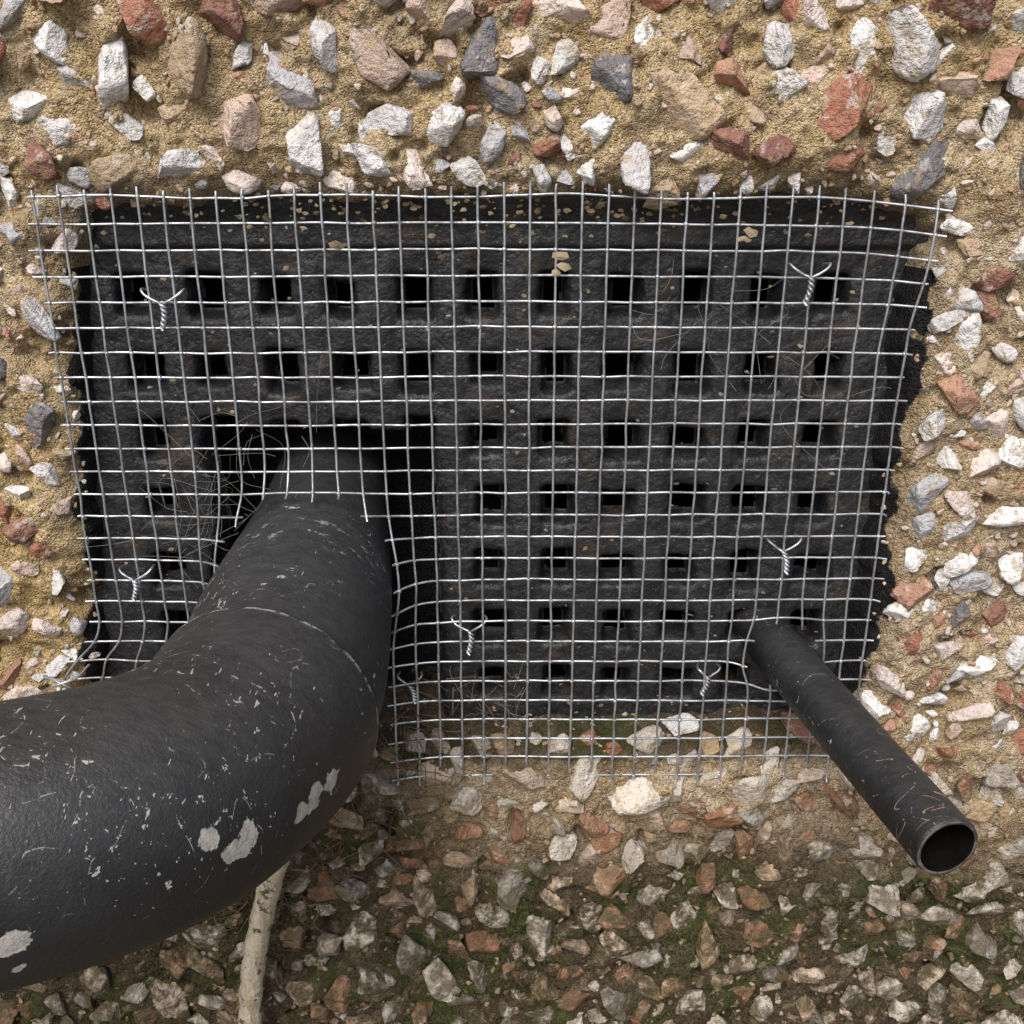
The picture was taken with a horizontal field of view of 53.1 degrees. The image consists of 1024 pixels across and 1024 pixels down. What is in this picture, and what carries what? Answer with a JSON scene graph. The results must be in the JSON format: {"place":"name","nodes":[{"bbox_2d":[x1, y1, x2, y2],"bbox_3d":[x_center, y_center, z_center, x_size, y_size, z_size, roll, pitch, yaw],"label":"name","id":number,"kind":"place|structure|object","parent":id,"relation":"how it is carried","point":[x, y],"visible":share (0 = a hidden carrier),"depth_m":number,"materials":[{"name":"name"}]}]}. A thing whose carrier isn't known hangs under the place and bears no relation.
{"place":"outdoors","nodes":[
{"label":"outdoors","id":0,"kind":"place"},
{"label":"ground","id":1,"kind":"structure","parent":0,"visible":0},
{"bbox_2d":[238,861,289,1023],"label":"old cable","id":2,"kind":"object","parent":1,"relation":"on","point":[261,919],"visible":0.5,"depth_m":0.32,"materials":[{"name":"beige plastic"}]},
{"bbox_2d":[0,0,1023,1023],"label":"mortar render","id":3,"kind":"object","parent":1,"relation":"on","point":[795,117],"visible":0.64,"depth_m":0.29,"materials":[{"name":"beige concrete"}]},
{"bbox_2d":[0,427,391,992],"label":"waste pipe bend","id":4,"kind":"object","parent":3,"relation":"attached to","point":[213,756],"visible":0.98,"depth_m":0.20,"materials":[{"name":"black plastic"}]},
{"bbox_2d":[185,687,490,992],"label":"dry rootlets","id":5,"kind":"object","parent":3,"relation":"attached to","point":[354,810],"visible":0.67,"depth_m":0.31,"materials":[{"name":"brown plant"}]},
{"bbox_2d":[91,261,887,763],"bbox_3d":[-0.008,0.005,0.291,0.223,0.150,0.016,0,20,0],"label":"cobweb","id":6,"kind":"object","parent":3,"relation":"attached to","point":[307,457],"visible":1,"depth_m":0.29,"materials":[{"name":"fabric"}]},
{"bbox_2d":[27,180,952,785],"bbox_3d":[-0.015,0.003,0.278,0.246,0.176,0.016,0,20,0],"label":"wire guard","id":7,"kind":"object","parent":3,"relation":"attached to","point":[503,448],"visible":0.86,"depth_m":0.28,"materials":[{"name":"silver metal"}]},
{"bbox_2d":[118,564,154,601],"bbox_3d":[-0.107,0.020,0.291,0.010,0.009,0.008,0,20,0],"label":"wire tie","id":8,"kind":"object","parent":7,"relation":"attached to","point":[135,590],"visible":1,"depth_m":0.29,"materials":[{"name":"silver metal"}]},
{"bbox_2d":[140,288,186,331],"bbox_3d":[-0.090,-0.052,0.265,0.012,0.011,0.009,0,20,0],"label":"wire tie","id":9,"kind":"object","parent":7,"relation":"attached to","point":[164,312],"visible":1,"depth_m":0.26,"materials":[{"name":"silver metal"}]},
{"bbox_2d":[396,671,422,704],"bbox_3d":[-0.030,0.052,0.304,0.008,0.008,0.007,0,20,0],"label":"wire tie","id":10,"kind":"object","parent":7,"relation":"attached to","point":[413,694],"visible":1,"depth_m":0.30,"materials":[{"name":"silver metal"}]},
{"bbox_2d":[451,615,487,655],"bbox_3d":[-0.012,0.035,0.297,0.011,0.010,0.008,0,20,0],"label":"wire tie","id":11,"kind":"object","parent":7,"relation":"attached to","point":[470,643],"visible":1,"depth_m":0.29,"materials":[{"name":"silver metal"}]},
{"bbox_2d":[696,663,720,696],"bbox_3d":[0.058,0.050,0.303,0.007,0.008,0.007,0,20,0],"label":"wire tie","id":12,"kind":"object","parent":7,"relation":"attached to","point":[706,685],"visible":1,"depth_m":0.30,"materials":[{"name":"silver metal"}]},
{"bbox_2d":[765,534,802,574],"bbox_3d":[0.076,0.012,0.288,0.010,0.010,0.009,0,20,0],"label":"wire tie","id":13,"kind":"object","parent":7,"relation":"attached to","point":[786,562],"visible":1,"depth_m":0.29,"materials":[{"name":"silver metal"}]},
{"bbox_2d":[788,262,831,305],"bbox_3d":[0.076,-0.059,0.263,0.011,0.010,0.009,0,20,0],"label":"wire tie","id":14,"kind":"object","parent":7,"relation":"attached to","point":[810,289],"visible":1,"depth_m":0.26,"materials":[{"name":"silver metal"}]},
{"bbox_2d":[89,192,898,725],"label":"leaf litter","id":15,"kind":"object","parent":3,"relation":"on","point":[563,266],"visible":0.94,"depth_m":0.26,"materials":[{"name":"beige plant"}]},
{"bbox_2d":[89,191,928,720],"bbox_3d":[-0.008,-0.005,0.299,0.244,0.171,0.018,0,20,0],"label":"air vent grate","id":16,"kind":"object","parent":3,"relation":"attached to","point":[517,289],"visible":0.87,"depth_m":0.29,"materials":[{"name":"paint"}]},
{"bbox_2d":[0,0,1023,1023],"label":"stone chips","id":17,"kind":"object","parent":3,"relation":"attached to","point":[693,108],"visible":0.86,"depth_m":0.29,"materials":[{"name":"grey stone"}]},
{"bbox_2d":[40,860,1023,1023],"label":"moss","id":18,"kind":"object","parent":3,"relation":"attached to","point":[1010,936],"visible":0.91,"depth_m":0.33,"materials":[{"name":"green plant"}]},
{"bbox_2d":[728,561,977,874],"bbox_3d":[0.083,0.049,0.284,0.017,0.024,0.129,-4,20,-11],"label":"overflow pipe","id":19,"kind":"object","parent":3,"relation":"attached to","point":[927,823],"visible":0.91,"depth_m":0.25,"materials":[{"name":"black plastic"}]}
]}

